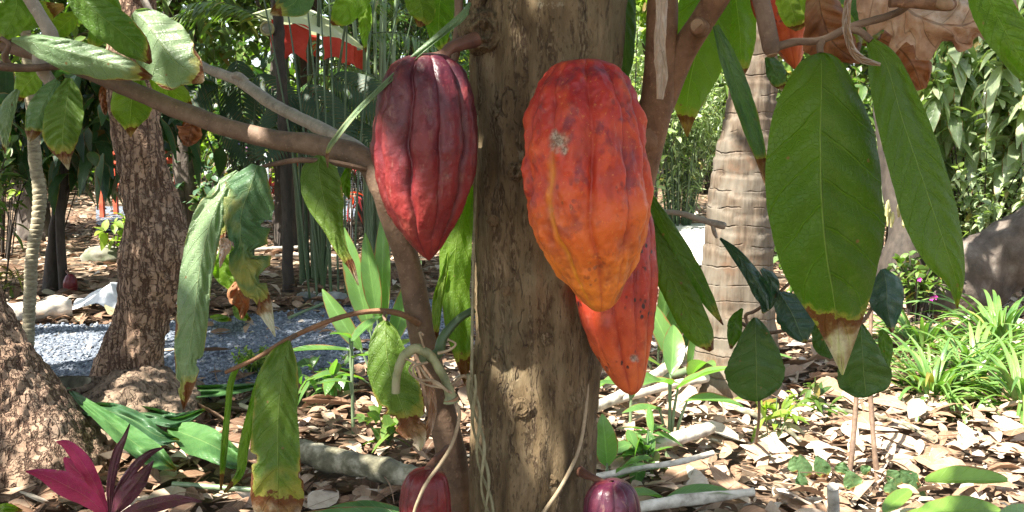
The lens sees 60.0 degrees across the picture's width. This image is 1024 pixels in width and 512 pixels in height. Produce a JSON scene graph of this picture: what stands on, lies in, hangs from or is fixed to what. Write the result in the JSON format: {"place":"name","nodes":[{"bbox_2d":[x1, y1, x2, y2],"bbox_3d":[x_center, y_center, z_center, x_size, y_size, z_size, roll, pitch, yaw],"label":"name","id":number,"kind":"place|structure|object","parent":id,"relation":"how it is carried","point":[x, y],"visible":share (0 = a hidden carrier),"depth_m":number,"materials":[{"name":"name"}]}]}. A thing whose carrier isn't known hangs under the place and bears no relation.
{"place":"outdoors","nodes":[
{"label":"outdoors","id":0,"kind":"place"},
{"bbox_2d":[96,200,355,230],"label":"path","id":1,"kind":"structure","parent":0,"point":[114,217],"depth_m":12.53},
{"bbox_2d":[99,151,174,216],"bbox_3d":[-5.220,-1.084,12.402,1.000,1.095,0.497,0,8,0],"label":"post","id":2,"kind":"object","parent":1,"relation":"on","point":[169,160],"visible":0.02,"depth_m":12.52,"materials":[{"name":"red paint"}]},
{"bbox_2d":[35,303,475,387],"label":"gravel path","id":3,"kind":"structure","parent":0,"point":[228,325],"depth_m":4.99,"materials":[{"name":"gravel"}]},
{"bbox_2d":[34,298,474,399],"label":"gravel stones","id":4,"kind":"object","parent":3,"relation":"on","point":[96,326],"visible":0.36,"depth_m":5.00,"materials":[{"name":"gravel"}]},
{"bbox_2d":[231,345,268,373],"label":"fern","id":5,"kind":"object","parent":4,"relation":"on","point":[255,365],"visible":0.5,"depth_m":4.35,"materials":[{"name":"green plant"}]},
{"bbox_2d":[67,0,848,100],"label":"sky","id":6,"kind":"structure","parent":0,"point":[255,62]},
{"bbox_2d":[0,151,1023,511],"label":"ground","id":7,"kind":"structure","parent":0,"point":[732,459],"depth_m":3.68,"materials":[{"name":"brown plant"}]},
{"bbox_2d":[0,503,22,511],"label":"fallen leaf","id":8,"kind":"object","parent":7,"relation":"on","point":[6,507],"visible":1,"depth_m":2.61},
{"bbox_2d":[0,36,23,258],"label":"bush","id":9,"kind":"object","parent":7,"relation":"on","point":[3,248],"visible":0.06,"depth_m":8.62,"materials":[{"name":"green plant"}]},
{"bbox_2d":[0,265,23,299],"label":"seedling","id":10,"kind":"object","parent":7,"relation":"on","point":[11,293],"visible":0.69,"depth_m":6.37,"materials":[{"name":"green plant"}]},
{"bbox_2d":[0,134,50,291],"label":"bush","id":11,"kind":"object","parent":7,"relation":"on","point":[9,152],"visible":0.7,"depth_m":6.30,"materials":[{"name":"green plant"}]},
{"bbox_2d":[21,30,46,345],"bbox_3d":[-2.374,-0.623,4.226,1.628,2.561,1.849,0,8,0],"label":"slim palm","id":12,"kind":"object","parent":7,"relation":"on","point":[39,204],"visible":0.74,"depth_m":4.29,"materials":[{"name":"grey plant"}]},
{"bbox_2d":[7,299,71,319],"bbox_3d":[-3.110,0.346,5.582,0.622,0.129,0.143,-3,9,-22],"label":"rock","id":13,"kind":"object","parent":7,"relation":"on","point":[46,308],"visible":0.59,"depth_m":5.60,"materials":[{"name":"grey stone"}]},
{"bbox_2d":[6,59,92,233],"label":"bush","id":14,"kind":"object","parent":7,"relation":"on","point":[68,194],"visible":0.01,"depth_m":10.15,"materials":[{"name":"green plant"}]},
{"bbox_2d":[0,0,185,242],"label":"tree","id":15,"kind":"object","parent":7,"relation":"on","point":[21,231],"visible":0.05,"depth_m":9.86,"materials":[{"name":"grey plant"}]},
{"bbox_2d":[72,282,117,309],"bbox_3d":[-2.760,0.255,6.048,0.402,0.151,0.479,0,8,0],"label":"rock","id":16,"kind":"object","parent":7,"relation":"on","point":[105,295],"visible":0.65,"depth_m":5.92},
{"bbox_2d":[80,245,117,264],"bbox_3d":[-3.806,0.014,8.270,0.396,0.218,0.312,0,8,0],"label":"rock","id":17,"kind":"object","parent":7,"relation":"on","point":[96,253],"visible":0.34,"depth_m":8.14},
{"bbox_2d":[0,0,212,497],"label":"rough barked tree","id":18,"kind":"object","parent":7,"relation":"on","point":[41,410],"visible":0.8,"depth_m":3.63,"materials":[{"name":"brown plant"}]},
{"bbox_2d":[67,387,176,471],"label":"fallen leaf","id":19,"kind":"object","parent":18,"relation":"on","point":[138,443],"visible":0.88,"depth_m":2.90,"materials":[{"name":"plant"}]},
{"bbox_2d":[82,402,178,444],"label":"fallen leaf","id":20,"kind":"object","parent":19,"relation":"on","point":[144,424],"visible":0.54,"depth_m":3.15,"materials":[{"name":"plant"}]},
{"bbox_2d":[93,212,124,250],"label":"plant","id":21,"kind":"object","parent":7,"relation":"on","point":[104,240],"visible":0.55,"depth_m":8.09,"materials":[{"name":"green plant"}]},
{"bbox_2d":[0,33,227,293],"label":"young cacao tree","id":22,"kind":"object","parent":7,"relation":"on","point":[93,147],"visible":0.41,"depth_m":6.45,"materials":[{"name":"green plant"}]},
{"bbox_2d":[63,270,77,293],"bbox_3d":[-3.305,0.227,6.642,0.106,0.230,0.106,0,8,0],"label":"cacao pod","id":23,"kind":"object","parent":22,"relation":"hanging from","point":[70,281],"visible":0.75,"depth_m":6.60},
{"bbox_2d":[26,424,201,511],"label":"cordyline","id":24,"kind":"object","parent":7,"relation":"on","point":[78,480],"visible":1,"depth_m":2.29,"materials":[{"name":"purple plant"}]},
{"bbox_2d":[0,0,315,225],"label":"tree","id":25,"kind":"object","parent":7,"relation":"on","point":[183,170],"visible":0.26,"depth_m":9.39,"materials":[{"name":"green plant"}]},
{"bbox_2d":[140,406,204,426],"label":"fallen leaf","id":26,"kind":"object","parent":7,"relation":"on","point":[160,417],"visible":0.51,"depth_m":3.42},
{"bbox_2d":[171,141,221,228],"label":"plant","id":27,"kind":"object","parent":7,"relation":"on","point":[204,189],"visible":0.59,"depth_m":9.21,"materials":[{"name":"green plant"}]},
{"bbox_2d":[167,422,237,468],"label":"fallen leaf","id":28,"kind":"object","parent":7,"relation":"on","point":[198,440],"visible":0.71,"depth_m":3.10,"materials":[{"name":"plant"}]},
{"bbox_2d":[171,481,250,491],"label":"stalk","id":29,"kind":"object","parent":7,"relation":"on","point":[205,486],"visible":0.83,"depth_m":2.89,"materials":[{"name":"beige plant"}]},
{"bbox_2d":[195,383,254,397],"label":"fallen leaf","id":30,"kind":"object","parent":7,"relation":"on","point":[212,390],"visible":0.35,"depth_m":3.85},
{"bbox_2d":[159,60,306,254],"bbox_3d":[-2.219,-0.653,6.965,1.430,1.761,0.352,1,8,6],"label":"split leaf plant","id":31,"kind":"object","parent":7,"relation":"on","point":[231,102],"visible":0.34,"depth_m":6.90,"materials":[{"name":"green plant"}]},
{"bbox_2d":[200,120,268,187],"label":"bush","id":32,"kind":"object","parent":7,"relation":"on","point":[203,146],"visible":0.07,"depth_m":14.69,"materials":[{"name":"green plant"}]},
{"bbox_2d":[0,0,473,511],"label":"cacao tree","id":33,"kind":"object","parent":7,"relation":"on","point":[169,64],"visible":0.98,"depth_m":0.98,"materials":[{"name":"green plant"}]},
{"bbox_2d":[203,57,295,246],"bbox_3d":[-2.583,-0.946,8.581,0.963,1.947,1.130,0,8,0],"label":"bush","id":34,"kind":"object","parent":7,"relation":"on","point":[257,71],"visible":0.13,"depth_m":8.39,"materials":[{"name":"green plant"}]},
{"bbox_2d":[215,64,336,188],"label":"shrub","id":35,"kind":"object","parent":7,"relation":"on","point":[272,168],"visible":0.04,"depth_m":17.46,"materials":[{"name":"green plant"}]},
{"bbox_2d":[260,0,294,292],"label":"trunk","id":36,"kind":"object","parent":7,"relation":"on","point":[277,29],"visible":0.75,"depth_m":6.64,"materials":[{"name":"black dark wood"}]},
{"bbox_2d":[171,0,438,283],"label":"cane palm","id":37,"kind":"object","parent":7,"relation":"on","point":[200,11],"visible":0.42,"depth_m":6.89,"materials":[{"name":"green plant"}]},
{"bbox_2d":[252,8,362,96],"bbox_3d":[-1.613,-0.882,7.143,0.860,2.198,0.881,0,8,0],"label":"parasol","id":38,"kind":"object","parent":7,"relation":"on","point":[300,31],"visible":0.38,"depth_m":6.71,"materials":[{"name":"red fabric"}]},
{"bbox_2d":[298,0,321,234],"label":"shade tree","id":39,"kind":"object","parent":7,"relation":"on","point":[303,80],"visible":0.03,"depth_m":10.01,"materials":[{"name":"green plant"}]},
{"bbox_2d":[249,71,380,288],"bbox_3d":[-1.416,-0.548,6.602,1.102,1.652,0.393,0,8,0],"label":"split leaf plant","id":40,"kind":"object","parent":7,"relation":"on","point":[269,117],"visible":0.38,"depth_m":6.61,"materials":[{"name":"green plant"}]},
{"bbox_2d":[173,0,465,253],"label":"tree","id":41,"kind":"object","parent":7,"relation":"on","point":[277,226],"visible":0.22,"depth_m":8.94,"materials":[{"name":"green plant"}]},
{"bbox_2d":[297,353,357,406],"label":"seedling","id":42,"kind":"object","parent":7,"relation":"on","point":[330,388],"visible":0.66,"depth_m":3.93,"materials":[{"name":"green plant"}]},
{"bbox_2d":[311,291,346,306],"bbox_3d":[-1.260,0.318,6.165,0.258,0.144,0.196,0,8,0],"label":"rock","id":43,"kind":"object","parent":7,"relation":"on","point":[337,295],"visible":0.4,"depth_m":6.10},
{"bbox_2d":[293,316,380,433],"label":"broad leaf plant","id":44,"kind":"object","parent":7,"relation":"on","point":[361,328],"visible":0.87,"depth_m":3.56,"materials":[{"name":"green plant"}]},
{"bbox_2d":[263,0,412,298],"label":"thin stems","id":45,"kind":"object","parent":7,"relation":"on","point":[328,254],"visible":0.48,"depth_m":6.25,"materials":[{"name":"green plant"}]},
{"bbox_2d":[307,500,398,511],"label":"broad leaf plant","id":46,"kind":"object","parent":7,"relation":"on","point":[363,506],"visible":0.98,"depth_m":2.70,"materials":[{"name":"green plant"}]},
{"bbox_2d":[346,169,362,238],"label":"red plant","id":47,"kind":"object","parent":7,"relation":"on","point":[348,208],"visible":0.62,"depth_m":8.83,"materials":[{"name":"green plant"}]},
{"bbox_2d":[312,45,400,232],"bbox_3d":[-1.701,-1.242,9.867,1.286,2.178,1.675,-6,10,-35],"label":"bush","id":48,"kind":"object","parent":7,"relation":"on","point":[355,175],"visible":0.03,"depth_m":9.90,"materials":[{"name":"green plant"}]},
{"bbox_2d":[299,439,418,485],"bbox_3d":[-0.510,0.715,3.022,0.615,0.096,0.111,5,9,31],"label":"log","id":49,"kind":"object","parent":7,"relation":"on","point":[321,457],"visible":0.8,"depth_m":3.00,"materials":[{"name":"grey wood"}]},
{"bbox_2d":[265,0,454,258],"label":"cane palm","id":50,"kind":"object","parent":7,"relation":"on","point":[382,69],"visible":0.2,"depth_m":7.43,"materials":[{"name":"green plant"}]},
{"bbox_2d":[255,0,469,122],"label":"tree","id":51,"kind":"object","parent":7,"relation":"on","point":[414,28],"visible":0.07,"depth_m":9.89,"materials":[{"name":"green plant"}]},
{"bbox_2d":[304,222,421,388],"bbox_3d":[-0.627,0.239,3.968,0.540,0.873,0.394,0,8,0],"label":"broad leaf plant","id":52,"kind":"object","parent":7,"relation":"on","point":[371,290],"visible":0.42,"depth_m":4.06,"materials":[{"name":"green plant"}]},
{"bbox_2d":[352,405,407,454],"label":"seedling","id":53,"kind":"object","parent":7,"relation":"on","point":[386,431],"visible":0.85,"depth_m":3.35,"materials":[{"name":"green plant"}]},
{"bbox_2d":[320,0,452,221],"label":"tree","id":54,"kind":"object","parent":7,"relation":"on","point":[358,217],"visible":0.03,"depth_m":11.79,"materials":[{"name":"green plant"}]},
{"bbox_2d":[7,0,874,185],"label":"distant wood","id":55,"kind":"object","parent":7,"relation":"on","point":[291,68],"depth_m":19.34,"materials":[{"name":"green plant"}]},
{"bbox_2d":[597,414,660,477],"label":"broad leaf plant","id":56,"kind":"object","parent":7,"relation":"on","point":[607,445],"visible":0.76,"depth_m":2.93,"materials":[{"name":"green plant"}]},
{"bbox_2d":[600,376,679,422],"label":"broad leaf plant","id":57,"kind":"object","parent":7,"relation":"on","point":[630,396],"visible":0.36,"depth_m":3.60,"materials":[{"name":"green plant"}]},
{"bbox_2d":[598,346,687,411],"bbox_3d":[0.530,0.543,3.857,0.074,0.163,0.942,7,11,42],"label":"stick","id":58,"kind":"object","parent":7,"relation":"on","point":[616,397],"visible":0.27,"depth_m":3.74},
{"bbox_2d":[610,405,682,482],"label":"seedling","id":59,"kind":"object","parent":7,"relation":"on","point":[628,445],"visible":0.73,"depth_m":3.15,"materials":[{"name":"green plant"}]},
{"bbox_2d":[596,450,714,478],"bbox_3d":[0.486,0.707,2.984,0.433,0.060,0.044,-2,8,-15],"label":"stick","id":60,"kind":"object","parent":7,"relation":"on","point":[663,464],"visible":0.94,"depth_m":2.97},
{"bbox_2d":[616,375,709,404],"bbox_3d":[0.668,0.579,3.868,0.746,0.075,0.052,-4,9,-28],"label":"stick","id":61,"kind":"object","parent":7,"relation":"on","point":[653,389],"visible":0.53,"depth_m":3.84,"materials":[{"name":"wood"}]},
{"bbox_2d":[619,422,715,454],"bbox_3d":[0.540,0.675,3.229,0.492,0.076,0.062,-4,9,-26],"label":"stick","id":62,"kind":"object","parent":7,"relation":"on","point":[690,433],"visible":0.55,"depth_m":3.26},
{"bbox_2d":[648,289,688,369],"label":"broad leaf plant","id":63,"kind":"object","parent":7,"relation":"on","point":[662,305],"visible":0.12,"depth_m":4.44,"materials":[{"name":"green plant"}]},
{"bbox_2d":[651,367,687,383],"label":"stalk","id":64,"kind":"object","parent":7,"relation":"on","point":[680,372],"visible":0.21,"depth_m":4.06,"materials":[{"name":"plant"}]},
{"bbox_2d":[630,5,722,198],"bbox_3d":[1.504,-1.556,10.562,1.950,2.606,1.835,0,8,0],"label":"bush","id":65,"kind":"object","parent":7,"relation":"on","point":[635,65],"visible":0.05,"depth_m":10.49,"materials":[{"name":"green plant"}]},
{"bbox_2d":[629,60,728,225],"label":"bamboo","id":66,"kind":"object","parent":7,"relation":"on","point":[673,185],"visible":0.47,"depth_m":11.19,"materials":[{"name":"green plant"}]},
{"bbox_2d":[635,0,723,200],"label":"tree","id":67,"kind":"object","parent":7,"relation":"on","point":[642,4],"visible":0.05,"depth_m":11.54,"materials":[{"name":"green plant"}]},
{"bbox_2d":[634,484,728,497],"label":"broad leaf plant","id":68,"kind":"object","parent":7,"relation":"on","point":[686,489],"visible":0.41,"depth_m":2.80,"materials":[{"name":"green plant"}]},
{"bbox_2d":[622,325,743,456],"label":"broad leaf plant","id":69,"kind":"object","parent":7,"relation":"on","point":[673,349],"visible":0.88,"depth_m":3.33,"materials":[{"name":"green plant"}]},
{"bbox_2d":[640,487,755,511],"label":"stick","id":70,"kind":"object","parent":7,"relation":"on","point":[687,499],"visible":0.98,"depth_m":2.73,"materials":[{"name":"wood"}]},
{"bbox_2d":[634,50,783,193],"bbox_3d":[3.637,-2.751,17.441,3.253,3.059,3.242,-3,9,-23],"label":"shrub","id":71,"kind":"object","parent":7,"relation":"on","point":[708,171],"visible":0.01,"depth_m":17.50,"materials":[{"name":"green plant"}]},
{"bbox_2d":[649,305,791,379],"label":"broad leaf plant","id":72,"kind":"object","parent":7,"relation":"on","point":[662,325],"visible":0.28,"depth_m":4.08,"materials":[{"name":"green plant"}]},
{"bbox_2d":[684,22,784,415],"bbox_3d":[1.008,-3.405,3.573,3.320,8.384,3.282,3,9,21],"label":"palm tree","id":73,"kind":"object","parent":7,"relation":"on","point":[736,203],"visible":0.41,"depth_m":3.90,"materials":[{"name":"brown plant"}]},
{"bbox_2d":[451,0,1023,511],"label":"cacao tree","id":74,"kind":"object","parent":7,"relation":"on","point":[537,368],"visible":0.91,"depth_m":0.91,"materials":[{"name":"green plant"}]},
{"bbox_2d":[399,444,450,511],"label":"cacao pod","id":75,"kind":"object","parent":74,"relation":"hanging from","point":[435,497],"visible":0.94,"depth_m":0.93,"materials":[{"name":"plant"}]},
{"bbox_2d":[370,32,480,260],"bbox_3d":[-0.086,-0.112,0.893,0.109,0.232,0.106,0,8,0],"label":"cacao pod","id":76,"kind":"object","parent":74,"relation":"hanging from","point":[424,146],"visible":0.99,"depth_m":0.85,"materials":[{"name":"plant"}]},
{"bbox_2d":[392,307,475,404],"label":"cut vine","id":77,"kind":"object","parent":74,"relation":"attached to","point":[434,356],"visible":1,"depth_m":0.91,"materials":[{"name":"brown wood"}]},
{"bbox_2d":[413,403,460,511],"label":"dry tendril","id":78,"kind":"object","parent":77,"relation":"hanging from","point":[436,469],"visible":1,"depth_m":0.90},
{"bbox_2d":[441,374,494,511],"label":"twining vine","id":79,"kind":"object","parent":74,"relation":"attached to","point":[478,421],"visible":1,"depth_m":0.95,"materials":[{"name":"plant"}]},
{"bbox_2d":[470,115,478,409],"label":"pale vine","id":80,"kind":"object","parent":74,"relation":"attached to","point":[473,280],"visible":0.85,"depth_m":0.95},
{"bbox_2d":[542,384,588,511],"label":"root tendril","id":81,"kind":"object","parent":74,"relation":"attached to","point":[558,491],"visible":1,"depth_m":0.98},
{"bbox_2d":[521,59,653,311],"bbox_3d":[0.068,-0.070,0.851,0.121,0.236,0.197,0,8,0],"label":"cacao pod","id":82,"kind":"object","parent":74,"relation":"hanging from","point":[587,181],"visible":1,"depth_m":0.77,"materials":[{"name":"plant"}]},
{"bbox_2d":[576,466,640,511],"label":"cacao pod","id":83,"kind":"object","parent":74,"relation":"hanging from","point":[611,495],"visible":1,"depth_m":0.93,"materials":[{"name":"plant"}]},
{"bbox_2d":[575,211,657,394],"bbox_3d":[0.111,0.032,0.942,0.083,0.235,0.085,5,9,32],"label":"cacao pod","id":84,"kind":"object","parent":74,"relation":"hanging from","point":[619,333],"visible":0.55,"depth_m":0.92,"materials":[{"name":"plant"}]},
{"bbox_2d":[750,0,804,68],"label":"cacao pod","id":85,"kind":"object","parent":74,"relation":"hanging from","point":[792,56],"visible":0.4,"depth_m":0.96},
{"bbox_2d":[694,62,794,151],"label":"bush","id":86,"kind":"object","parent":7,"relation":"on","point":[724,103],"visible":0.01,"depth_m":11.78,"materials":[{"name":"green plant"}]},
{"bbox_2d":[734,406,801,441],"bbox_3d":[1.029,0.663,3.532,0.055,0.025,0.416,-3,9,-21],"label":"stick","id":87,"kind":"object","parent":7,"relation":"on","point":[771,421],"visible":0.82,"depth_m":3.54,"materials":[{"name":"wood"}]},
{"bbox_2d":[734,390,817,443],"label":"seedling","id":88,"kind":"object","parent":7,"relation":"on","point":[785,411],"visible":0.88,"depth_m":3.46,"materials":[{"name":"green plant"}]},
{"bbox_2d":[717,46,869,97],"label":"foliage","id":89,"kind":"object","parent":7,"relation":"on","point":[788,69],"visible":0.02,"depth_m":10.55,"materials":[{"name":"green plant"}]},
{"bbox_2d":[724,268,903,443],"bbox_3d":[0.704,0.381,2.285,0.236,1.020,2.148,2,8,16],"label":"leafy shoot","id":90,"kind":"object","parent":7,"relation":"on","point":[754,370],"visible":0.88,"depth_m":1.23,"materials":[{"name":"green plant"}]},
{"bbox_2d":[798,377,847,426],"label":"seedling","id":91,"kind":"object","parent":7,"relation":"on","point":[818,391],"visible":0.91,"depth_m":3.72,"materials":[{"name":"green plant"}]},
{"bbox_2d":[776,65,875,134],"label":"bush","id":92,"kind":"object","parent":7,"relation":"on","point":[861,90],"visible":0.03,"depth_m":7.79,"materials":[{"name":"green plant"}]},
{"bbox_2d":[787,397,870,499],"bbox_3d":[1.103,0.512,2.993,0.244,0.612,0.508,7,10,39],"label":"sapling","id":93,"kind":"object","parent":7,"relation":"on","point":[800,465],"visible":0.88,"depth_m":2.98,"materials":[{"name":"green plant"}]},
{"bbox_2d":[827,482,839,511],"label":"stump","id":94,"kind":"object","parent":7,"relation":"on","point":[833,500],"visible":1,"depth_m":2.67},
{"bbox_2d":[798,388,935,441],"bbox_3d":[1.439,0.647,3.662,0.085,0.017,0.727,-4,9,-28],"label":"stick","id":95,"kind":"object","parent":7,"relation":"on","point":[849,411],"visible":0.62,"depth_m":3.55,"materials":[{"name":"brown wood"}]},
{"bbox_2d":[868,307,926,511],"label":"sapling","id":96,"kind":"object","parent":7,"relation":"on","point":[895,479],"visible":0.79,"depth_m":2.95,"materials":[{"name":"brown plant"}]},
{"bbox_2d":[872,101,925,299],"bbox_3d":[2.967,-1.245,6.617,0.517,3.248,0.783,-1,8,-9],"label":"tree trunk","id":97,"kind":"object","parent":7,"relation":"on","point":[899,242],"visible":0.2,"depth_m":6.60,"materials":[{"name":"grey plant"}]},
{"bbox_2d":[885,200,904,227],"bbox_3d":[2.452,-0.384,5.583,0.360,0.459,0.141,-2,8,-15],"label":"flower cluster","id":98,"kind":"object","parent":97,"relation":"attached to","point":[890,217],"visible":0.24,"depth_m":5.59,"materials":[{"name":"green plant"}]},
{"bbox_2d":[886,250,948,323],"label":"plant","id":99,"kind":"object","parent":7,"relation":"on","point":[917,270],"visible":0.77,"depth_m":5.63,"materials":[{"name":"green plant"}]},
{"bbox_2d":[865,308,1001,366],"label":"lily clump","id":100,"kind":"object","parent":7,"relation":"on","point":[920,338],"visible":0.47,"depth_m":4.85,"materials":[{"name":"green plant"}]},
{"bbox_2d":[876,326,1021,428],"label":"lily clump","id":101,"kind":"object","parent":7,"relation":"on","point":[927,379],"visible":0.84,"depth_m":4.05,"materials":[{"name":"green plant"}]},
{"bbox_2d":[882,465,1023,511],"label":"fleshy plant","id":102,"kind":"object","parent":7,"relation":"on","point":[896,499],"visible":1,"depth_m":2.65,"materials":[{"name":"green plant"}]},
{"bbox_2d":[883,142,1023,237],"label":"bush","id":103,"kind":"object","parent":7,"relation":"on","point":[981,216],"visible":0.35,"depth_m":6.24,"materials":[{"name":"green plant"}]},
{"bbox_2d":[892,312,1023,400],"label":"lily clump","id":104,"kind":"object","parent":7,"relation":"on","point":[985,338],"visible":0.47,"depth_m":4.40,"materials":[{"name":"green plant"}]},
{"bbox_2d":[900,280,1023,358],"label":"lily clump","id":105,"kind":"object","parent":7,"relation":"on","point":[996,318],"visible":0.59,"depth_m":5.01,"materials":[{"name":"green plant"}]},
{"bbox_2d":[909,331,1023,440],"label":"lily clump","id":106,"kind":"object","parent":7,"relation":"on","point":[1014,380],"visible":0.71,"depth_m":3.90,"materials":[{"name":"green plant"}]},
{"bbox_2d":[916,0,1023,224],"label":"bush","id":107,"kind":"object","parent":7,"relation":"on","point":[976,112],"visible":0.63,"depth_m":6.45,"materials":[{"name":"green plant"}]},
{"bbox_2d":[924,205,1023,318],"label":"leaning tree","id":108,"kind":"object","parent":7,"relation":"on","point":[994,255],"visible":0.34,"depth_m":5.67,"materials":[{"name":"grey plant"}]},
{"bbox_2d":[959,0,1023,135],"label":"bush","id":109,"kind":"object","parent":7,"relation":"on","point":[1021,11],"visible":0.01,"depth_m":7.01,"materials":[{"name":"green plant"}]},
{"bbox_2d":[675,223,704,264],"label":"path","id":110,"kind":"structure","parent":0,"point":[694,240],"depth_m":9.95,"materials":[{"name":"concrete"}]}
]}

